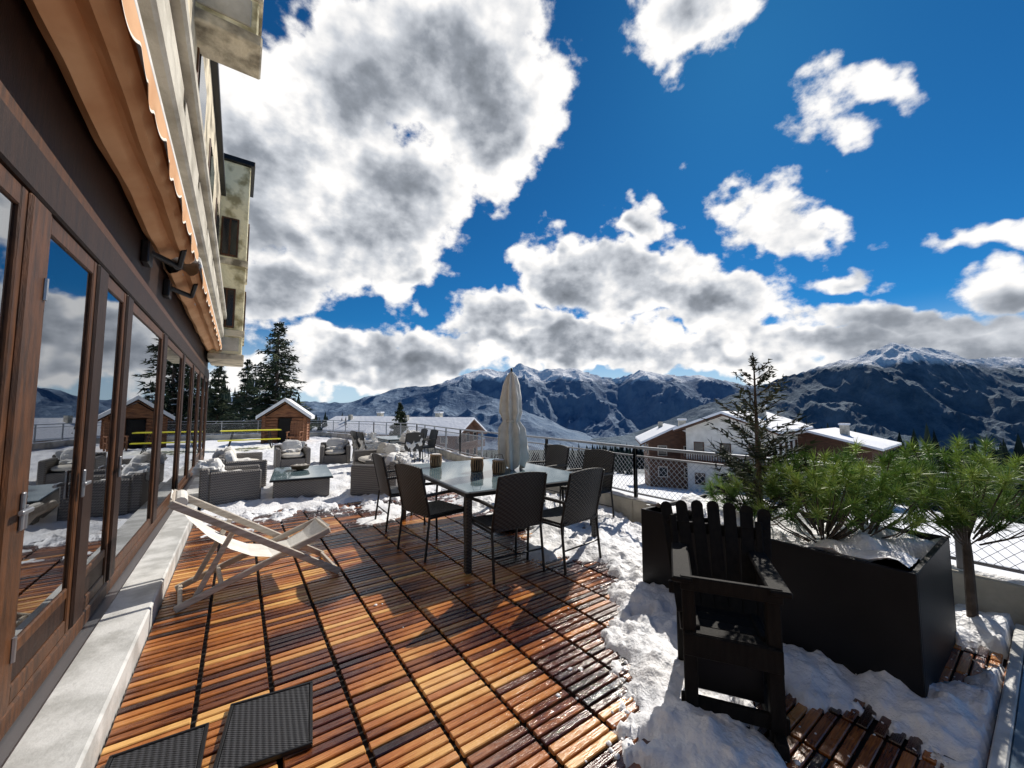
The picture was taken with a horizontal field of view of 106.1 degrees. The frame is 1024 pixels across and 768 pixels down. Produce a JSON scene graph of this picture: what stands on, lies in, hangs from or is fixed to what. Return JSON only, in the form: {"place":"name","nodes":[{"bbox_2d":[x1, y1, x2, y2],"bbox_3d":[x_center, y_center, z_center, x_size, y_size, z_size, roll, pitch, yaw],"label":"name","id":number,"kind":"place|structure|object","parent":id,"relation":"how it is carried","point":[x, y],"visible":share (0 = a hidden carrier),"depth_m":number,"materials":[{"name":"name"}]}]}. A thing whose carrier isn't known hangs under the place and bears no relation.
{"place":"outdoors","nodes":[
{"label":"outdoors","id":0,"kind":"place"},
{"bbox_2d":[0,0,226,367],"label":"facade","id":1,"kind":"structure","parent":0,"point":[32,79],"depth_m":2.53,"materials":[{"name":"concrete"}]},
{"bbox_2d":[24,0,198,268],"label":"awning","id":2,"kind":"object","parent":1,"relation":"attached to","point":[99,49],"visible":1,"depth_m":2.00,"materials":[{"name":"fabric"}]},
{"bbox_2d":[162,257,221,362],"bbox_3d":[-6.119,-1.028,7.709,0.369,0.470,8.100,3,-5,-35],"label":"awning","id":3,"kind":"object","parent":1,"relation":"attached to","point":[187,284],"visible":0.85,"depth_m":5.23,"materials":[{"name":"fabric"}]},
{"bbox_2d":[194,0,263,79],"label":"oriel","id":4,"kind":"object","parent":1,"relation":"attached to","point":[229,33],"visible":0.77,"depth_m":4.82,"materials":[{"name":"stone"}]},
{"bbox_2d":[207,153,255,366],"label":"oriel tower","id":5,"kind":"structure","parent":1,"relation":"attached to","point":[234,234],"depth_m":10.24,"materials":[{"name":"stone"}]},
{"bbox_2d":[309,385,598,449],"bbox_3d":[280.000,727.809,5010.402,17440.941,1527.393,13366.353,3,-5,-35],"label":"mountain range","id":6,"kind":"structure","parent":0,"point":[453,401],"depth_m":5256.30,"materials":[{"name":"white snow"}]},
{"bbox_2d":[231,363,756,437],"bbox_3d":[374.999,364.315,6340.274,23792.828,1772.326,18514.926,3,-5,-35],"label":"mountain range","id":7,"kind":"structure","parent":0,"point":[591,405],"depth_m":6831.09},
{"bbox_2d":[95,447,1013,767],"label":"wooden deck","id":8,"kind":"structure","parent":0,"point":[471,711],"depth_m":2.34,"materials":[{"name":"brown wood"}]},
{"bbox_2d":[104,722,208,767],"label":"footstool","id":9,"kind":"object","parent":8,"relation":"on","point":[184,749],"visible":1,"depth_m":1.67,"materials":[{"name":"black wicker"},{"name":"black metal"}]},
{"bbox_2d":[191,458,261,507],"bbox_3d":[-4.712,1.588,6.368,0.917,0.756,0.780,3,-5,-35],"label":"wicker armchair","id":10,"kind":"object","parent":8,"relation":"on","point":[220,482],"visible":0.97,"depth_m":6.09,"materials":[{"name":"grey wicker"}]},
{"bbox_2d":[212,446,266,487],"bbox_3d":[-5.743,1.712,8.083,0.914,0.758,1.900,3,-5,-35],"label":"wicker sofa","id":11,"kind":"object","parent":8,"relation":"on","point":[229,456],"visible":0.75,"depth_m":7.55,"materials":[{"name":"grey wicker"}]},
{"bbox_2d":[217,438,280,447],"bbox_3d":[-10.075,2.357,14.790,2.000,0.455,0.260,4,-5,-40],"label":"yellow bench","id":12,"kind":"object","parent":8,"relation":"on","point":[268,439],"visible":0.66,"depth_m":14.72,"materials":[{"name":"paint"}]},
{"bbox_2d":[220,429,280,446],"bbox_3d":[-10.496,2.240,15.482,2.000,0.783,0.550,4,-5,-40],"label":"yellow trestle table","id":13,"kind":"object","parent":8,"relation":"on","point":[233,431],"visible":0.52,"depth_m":15.31,"materials":[{"name":"paint"}]},
{"bbox_2d":[168,489,340,612],"bbox_3d":[-2.257,1.326,3.437,1.244,0.857,0.588,4,-5,-40],"label":"sling deck chair","id":14,"kind":"object","parent":8,"relation":"on","point":[275,548],"visible":1,"depth_m":3.32,"materials":[{"name":"white wood"}]},
{"bbox_2d":[213,681,312,767],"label":"wicker footstool","id":15,"kind":"object","parent":8,"relation":"on","point":[266,728],"visible":1,"depth_m":1.80,"materials":[{"name":"black wicker"},{"name":"black metal"}]},
{"bbox_2d":[273,440,310,467],"bbox_3d":[-5.873,1.871,10.263,0.780,0.758,0.916,3,-5,-35],"label":"wicker armchair","id":16,"kind":"object","parent":8,"relation":"on","point":[287,453],"visible":0.94,"depth_m":10.06,"materials":[{"name":"grey wicker"}]},
{"bbox_2d":[286,421,303,440],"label":"wooden garden chair","id":17,"kind":"object","parent":8,"relation":"on","point":[298,428],"visible":0.89,"depth_m":17.72,"materials":[{"name":"brown wood"}]},
{"bbox_2d":[269,465,332,498],"bbox_3d":[-3.893,1.821,7.116,0.940,0.400,1.620,2,-5,-29],"label":"wicker coffee table","id":18,"kind":"object","parent":8,"relation":"on","point":[310,481],"visible":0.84,"depth_m":6.55,"materials":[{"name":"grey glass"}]},
{"bbox_2d":[290,463,309,469],"bbox_3d":[-4.038,1.581,7.338,0.340,0.109,0.340,3,-5,-35],"label":"fire bowl","id":19,"kind":"object","parent":18,"relation":"on","point":[300,466],"visible":1,"depth_m":7.25,"materials":[{"name":"brown metal"}]},
{"bbox_2d":[201,440,452,518],"bbox_3d":[-5.668,2.378,12.781,6.480,0.151,14.040,3,-5,-35],"label":"snow patch","id":20,"kind":"object","parent":8,"relation":"on","point":[339,490],"visible":0.18,"depth_m":6.99,"materials":[{"name":"white snow"}]},
{"bbox_2d":[319,438,350,463],"bbox_3d":[-5.082,1.929,11.064,0.780,0.758,0.916,2,-5,-25],"label":"wicker armchair","id":21,"kind":"object","parent":8,"relation":"on","point":[335,450],"visible":0.99,"depth_m":10.78,"materials":[{"name":"grey wicker"}]},
{"bbox_2d":[350,431,359,460],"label":"wicker dining chair","id":22,"kind":"object","parent":8,"relation":"on","point":[354,434],"visible":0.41,"depth_m":11.20,"materials":[{"name":"black wicker"}]},
{"bbox_2d":[358,432,383,448],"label":"wicker dining chair","id":23,"kind":"object","parent":8,"relation":"on","point":[361,435],"visible":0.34,"depth_m":10.54,"materials":[{"name":"black wicker"}]},
{"bbox_2d":[350,451,410,494],"bbox_3d":[-2.393,1.645,7.170,0.917,0.758,0.780,0,-4,0],"label":"wicker armchair","id":24,"kind":"object","parent":8,"relation":"on","point":[363,479],"visible":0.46,"depth_m":6.78,"materials":[{"name":"grey wicker"}]},
{"bbox_2d":[353,443,407,464],"bbox_3d":[-3.081,1.789,9.110,0.922,0.754,1.500,3,-5,-37],"label":"wicker sofa","id":25,"kind":"object","parent":8,"relation":"on","point":[360,457],"visible":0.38,"depth_m":9.22,"materials":[{"name":"grey wicker"}]},
{"bbox_2d":[376,436,420,461],"bbox_3d":[-3.462,1.971,11.527,1.000,0.740,1.600,3,-5,-35],"label":"outdoor table","id":26,"kind":"object","parent":8,"relation":"on","point":[391,438],"visible":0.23,"depth_m":11.18,"materials":[{"name":"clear glass"}]},
{"bbox_2d":[372,453,425,530],"bbox_3d":[-1.563,1.407,5.240,0.618,0.956,0.585,3,-5,-33],"label":"wicker dining chair","id":27,"kind":"object","parent":8,"relation":"on","point":[381,472],"visible":0.63,"depth_m":5.03,"materials":[{"name":"black wicker"}]},
{"bbox_2d":[396,432,424,462],"bbox_3d":[-2.791,1.797,10.596,0.585,0.956,0.618,4,-5,-40],"label":"wicker dining chair","id":28,"kind":"object","parent":8,"relation":"on","point":[412,437],"visible":0.69,"depth_m":10.43,"materials":[{"name":"black wicker"}]},
{"bbox_2d":[350,429,422,452],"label":"sheepskin throws","id":29,"kind":"object","parent":28,"relation":"on","point":[372,438],"visible":0.62,"depth_m":10.58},
{"bbox_2d":[410,429,427,456],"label":"wicker dining chair","id":30,"kind":"object","parent":8,"relation":"on","point":[425,431],"visible":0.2,"depth_m":12.47,"materials":[{"name":"black wicker"}]},
{"bbox_2d":[413,429,437,458],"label":"wicker dining chair","id":31,"kind":"object","parent":8,"relation":"on","point":[431,439],"visible":0.66,"depth_m":11.97,"materials":[{"name":"black wicker"}]},
{"bbox_2d":[394,463,463,562],"bbox_3d":[-0.911,1.333,4.220,0.585,0.956,0.618,-4,-6,45],"label":"wicker dining chair","id":32,"kind":"object","parent":8,"relation":"on","point":[412,484],"visible":0.94,"depth_m":4.05,"materials":[{"name":"black wicker"}]},
{"bbox_2d":[401,458,597,573],"bbox_3d":[-0.286,1.489,4.947,1.700,0.747,2.240,3,-5,-31],"label":"glass dining table","id":33,"kind":"object","parent":8,"relation":"on","point":[460,478],"visible":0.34,"depth_m":4.37,"materials":[{"name":"grey glass"}]},
{"bbox_2d":[430,449,441,466],"bbox_3d":[-1.052,1.024,5.320,0.171,0.233,0.170,3,-5,-35],"label":"lantern","id":34,"kind":"object","parent":33,"relation":"on","point":[435,459],"visible":1,"depth_m":5.27,"materials":[{"name":"brown wicker"}]},
{"bbox_2d":[470,453,483,471],"bbox_3d":[-0.444,0.993,4.894,0.171,0.233,0.170,3,-5,-35],"label":"lantern","id":35,"kind":"object","parent":33,"relation":"on","point":[477,464],"visible":1,"depth_m":4.84,"materials":[{"name":"brown wood"}]},
{"bbox_2d":[492,454,505,474],"bbox_3d":[-0.161,0.979,4.703,0.171,0.233,0.170,3,-5,-35],"label":"lantern","id":36,"kind":"object","parent":33,"relation":"on","point":[498,466],"visible":1,"depth_m":4.65,"materials":[{"name":"brown wood"}]},
{"bbox_2d":[472,471,546,584],"bbox_3d":[-0.037,1.296,3.717,0.585,0.956,0.618,3,-5,-31],"label":"wicker dining chair","id":37,"kind":"object","parent":8,"relation":"on","point":[519,501],"visible":0.97,"depth_m":3.52,"materials":[{"name":"black wicker"}]},
{"bbox_2d":[498,368,528,531],"bbox_3d":[-0.008,0.829,5.121,0.440,2.090,0.444,3,-5,-35],"label":"closed parasol","id":38,"kind":"object","parent":8,"relation":"on","point":[513,450],"visible":0.88,"depth_m":5.05,"materials":[{"name":"grey fabric"}]},
{"bbox_2d":[527,444,569,495],"bbox_3d":[0.550,1.480,6.239,0.618,0.956,0.585,3,-5,-33],"label":"wicker dining chair","id":39,"kind":"object","parent":8,"relation":"on","point":[557,455],"visible":0.36,"depth_m":6.38,"materials":[{"name":"black wicker"}]},
{"bbox_2d":[526,468,604,575],"bbox_3d":[0.556,1.311,3.917,0.585,0.956,0.618,4,-6,-41],"label":"wicker dining chair","id":40,"kind":"object","parent":8,"relation":"on","point":[580,503],"visible":0.89,"depth_m":3.73,"materials":[{"name":"black wicker"}]},
{"bbox_2d":[559,449,614,525],"bbox_3d":[1.066,1.418,5.390,0.618,0.956,0.585,4,-5,-40],"label":"wicker dining chair","id":41,"kind":"object","parent":8,"relation":"on","point":[599,458],"visible":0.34,"depth_m":5.46,"materials":[{"name":"black wicker"}]},
{"bbox_2d":[197,489,1014,767],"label":"snow patch","id":42,"kind":"object","parent":8,"relation":"on","point":[954,719],"visible":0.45,"depth_m":2.04,"materials":[{"name":"white snow"}]},
{"bbox_2d":[660,500,792,762],"bbox_3d":[1.140,1.183,2.083,0.618,0.943,0.716,-2,-4,22],"label":"wooden armchair","id":43,"kind":"object","parent":42,"relation":"on","point":[729,637],"visible":0.94,"depth_m":1.89,"materials":[{"name":"black wood"}]},
{"bbox_2d":[305,487,995,766],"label":"snow crumbs","id":44,"kind":"object","parent":8,"relation":"on","point":[617,755],"visible":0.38,"depth_m":2.10,"materials":[{"name":"white snow"}]},
{"bbox_2d":[641,494,956,697],"bbox_3d":[2.038,1.388,2.955,1.050,0.660,1.680,3,-5,-35],"label":"metal planter","id":45,"kind":"object","parent":8,"relation":"on","point":[896,619],"visible":0.62,"depth_m":2.23,"materials":[{"name":"black metal"}]},
{"bbox_2d":[699,460,814,532],"bbox_3d":[2.037,0.889,3.240,0.935,0.568,0.920,3,-5,-35],"label":"pine shrub","id":46,"kind":"object","parent":45,"relation":"in","point":[733,491],"visible":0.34,"depth_m":3.15,"materials":[{"name":"green plant"}]},
{"bbox_2d":[701,353,821,521],"bbox_3d":[1.941,0.491,3.106,0.769,1.471,1.062,0,-4,3],"label":"conifer sapling","id":47,"kind":"object","parent":45,"relation":"in","point":[762,452],"visible":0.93,"depth_m":3.00,"materials":[{"name":"green plant"}]},
{"bbox_2d":[646,493,941,567],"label":"planter snow","id":48,"kind":"structure","parent":45,"relation":"in","point":[909,552],"depth_m":2.52,"materials":[{"name":"white snow"}]},
{"bbox_2d":[748,444,908,542],"bbox_3d":[2.177,0.770,2.716,0.876,0.724,0.849,1,-4,-13],"label":"pine shrub","id":49,"kind":"object","parent":48,"relation":"on","point":[841,509],"visible":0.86,"depth_m":2.57,"materials":[{"name":"green plant"}]},
{"bbox_2d":[798,437,944,538],"bbox_3d":[2.586,0.751,2.824,0.878,0.759,0.845,3,-5,-35],"label":"pine shrub","id":50,"kind":"object","parent":45,"relation":"in","point":[917,519],"visible":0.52,"depth_m":2.62,"materials":[{"name":"green plant"}]},
{"bbox_2d":[961,512,978,616],"bbox_3d":[3.187,1.248,2.687,0.060,0.901,0.055,1,-4,-13],"label":"tree trunk","id":51,"kind":"object","parent":8,"relation":"on","point":[971,602],"visible":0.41,"depth_m":2.67,"materials":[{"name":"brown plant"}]},
{"bbox_2d":[874,433,1023,545],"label":"pine tree","id":52,"kind":"object","parent":51,"relation":"on","point":[955,508],"visible":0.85,"depth_m":2.57,"materials":[{"name":"green plant"}]},
{"bbox_2d":[987,624,1023,767],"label":"glass skylight","id":53,"kind":"object","parent":8,"relation":"on","point":[1007,749],"visible":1,"depth_m":1.83,"materials":[{"name":"glass"}]},
{"bbox_2d":[97,450,1023,762],"bbox_3d":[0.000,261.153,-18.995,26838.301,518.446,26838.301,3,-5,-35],"label":"ground","id":54,"kind":"structure","parent":0,"point":[1007,554],"depth_m":26.12,"materials":[{"name":"white snow"}]},
{"bbox_2d":[206,366,230,434],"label":"fir tree","id":55,"kind":"object","parent":54,"relation":"on","point":[216,408],"visible":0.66,"depth_m":43.62,"materials":[{"name":"green plant"}]},
{"bbox_2d":[220,359,258,433],"bbox_3d":[-27.544,2.026,40.097,4.453,9.372,4.974,-1,-4,9],"label":"fir tree","id":56,"kind":"object","parent":54,"relation":"on","point":[236,404],"visible":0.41,"depth_m":39.57,"materials":[{"name":"green plant"}]},
{"bbox_2d":[231,322,320,433],"bbox_3d":[-19.412,0.521,32.001,7.502,11.661,6.869,-3,-5,40],"label":"fir tree","id":57,"kind":"object","parent":54,"relation":"on","point":[272,390],"visible":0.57,"depth_m":31.66,"materials":[{"name":"green plant"}]},
{"bbox_2d":[312,412,393,433],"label":"snowy chalet","id":58,"kind":"object","parent":54,"relation":"on","point":[374,419],"visible":0.11,"depth_m":71.94,"materials":[{"name":"snow"}]},
{"bbox_2d":[388,402,408,435],"bbox_3d":[-10.603,4.266,35.743,2.361,5.190,2.770,-3,-5,32],"label":"fir tree","id":59,"kind":"object","parent":54,"relation":"on","point":[401,414],"visible":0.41,"depth_m":35.75,"materials":[{"name":"green plant"}]},
{"bbox_2d":[363,412,486,456],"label":"snowy chalet","id":60,"kind":"object","parent":54,"relation":"on","point":[468,423],"visible":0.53,"depth_m":59.35,"materials":[{"name":"concrete"}]},
{"bbox_2d":[425,432,475,455],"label":"windows","id":61,"kind":"structure","parent":60,"relation":"in","point":[467,436],"depth_m":59.29,"materials":[{"name":"black glass"}]},
{"bbox_2d":[207,378,1023,523],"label":"distant forest","id":62,"kind":"object","parent":54,"relation":"on","point":[1019,449],"visible":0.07,"depth_m":66.52,"materials":[{"name":"green plant"}]},
{"bbox_2d":[635,419,687,488],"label":"timber chalet","id":63,"kind":"object","parent":54,"relation":"on","point":[662,435],"visible":0.48,"depth_m":51.60,"materials":[{"name":"wood"}]},
{"bbox_2d":[644,443,687,476],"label":"windows","id":64,"kind":"structure","parent":63,"relation":"in","point":[660,452],"depth_m":51.60,"materials":[{"name":"black"}]},
{"bbox_2d":[673,405,812,498],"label":"white chalet","id":65,"kind":"object","parent":54,"relation":"on","point":[697,433],"visible":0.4,"depth_m":46.84,"materials":[{"name":"paint"}]},
{"bbox_2d":[694,440,797,485],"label":"windows","id":66,"kind":"structure","parent":65,"relation":"in","point":[698,446],"depth_m":47.30,"materials":[{"name":"black"}]},
{"bbox_2d":[796,423,901,504],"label":"stone chalet","id":67,"kind":"object","parent":54,"relation":"on","point":[835,437],"visible":0.09,"depth_m":50.38,"materials":[{"name":"concrete"}]},
{"bbox_2d":[806,454,880,489],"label":"windows","id":68,"kind":"structure","parent":67,"relation":"in","point":[811,454],"depth_m":47.84,"materials":[{"name":"black"}]},
{"bbox_3d":[-5.451,4.712,9.302,10.220,4.950,30.000,3,-5,-35],"label":"terrace slab","id":69,"kind":"object","parent":54,"relation":"on","visible":0},
{"bbox_2d":[0,476,199,767],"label":"ledge","id":70,"kind":"object","parent":69,"relation":"on","point":[66,716],"visible":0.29,"depth_m":2.04,"materials":[{"name":"concrete"}]},
{"bbox_2d":[0,80,208,740],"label":"window frames","id":71,"kind":"structure","parent":70,"relation":"on","point":[39,189],"depth_m":1.96,"materials":[{"name":"brown wood"}]},
{"bbox_2d":[9,278,125,663],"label":"door handles","id":72,"kind":"object","parent":71,"relation":"attached to","point":[25,509],"depth_m":1.64,"materials":[{"name":"grey metal"}]},
{"bbox_2d":[0,191,206,635],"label":"glazing","id":73,"kind":"structure","parent":71,"relation":"attached to","point":[43,575],"depth_m":2.21,"materials":[{"name":"clear glass"}]},
{"bbox_2d":[204,436,350,459],"bbox_3d":[-10.696,2.710,16.842,9.982,0.096,11.700,3,-5,-35],"label":"snow patch","id":74,"kind":"object","parent":69,"relation":"on","point":[212,447],"visible":0.2,"depth_m":18.22,"materials":[{"name":"white snow"}]},
{"bbox_2d":[255,398,314,443],"bbox_3d":[-11.254,1.829,19.274,2.300,2.192,2.240,2,-5,-23],"label":"log playhouse","id":75,"kind":"object","parent":74,"relation":"on","point":[282,414],"visible":0.82,"depth_m":18.51,"materials":[{"name":"brown wood"}]},
{"bbox_2d":[96,504,1006,767],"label":"deck underlay","id":76,"kind":"object","parent":69,"relation":"on","point":[365,743],"depth_m":2.18,"materials":[{"name":"black"}]},
{"bbox_2d":[205,432,1023,625],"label":"parapet wall","id":77,"kind":"structure","parent":69,"relation":"on","point":[996,595],"depth_m":2.93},
{"bbox_2d":[206,420,1023,573],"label":"terrace fence","id":78,"kind":"object","parent":77,"relation":"on","point":[958,557],"visible":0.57,"depth_m":5.44,"materials":[{"name":"grey metal"}]},
{"bbox_2d":[208,0,1023,402],"label":"sky","id":79,"kind":"structure","parent":0,"point":[444,190],"materials":[{"name":"blue"}]},
{"bbox_2d":[215,431,1023,585],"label":"parapet snow","id":80,"kind":"structure","parent":0,"point":[1016,580],"depth_m":2.98,"materials":[{"name":"white snow"}]},
{"bbox_2d":[591,342,1023,457],"bbox_3d":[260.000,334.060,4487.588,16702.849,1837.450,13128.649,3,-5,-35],"label":"mountain range","id":81,"kind":"structure","parent":0,"point":[891,391],"depth_m":4448.43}
]}

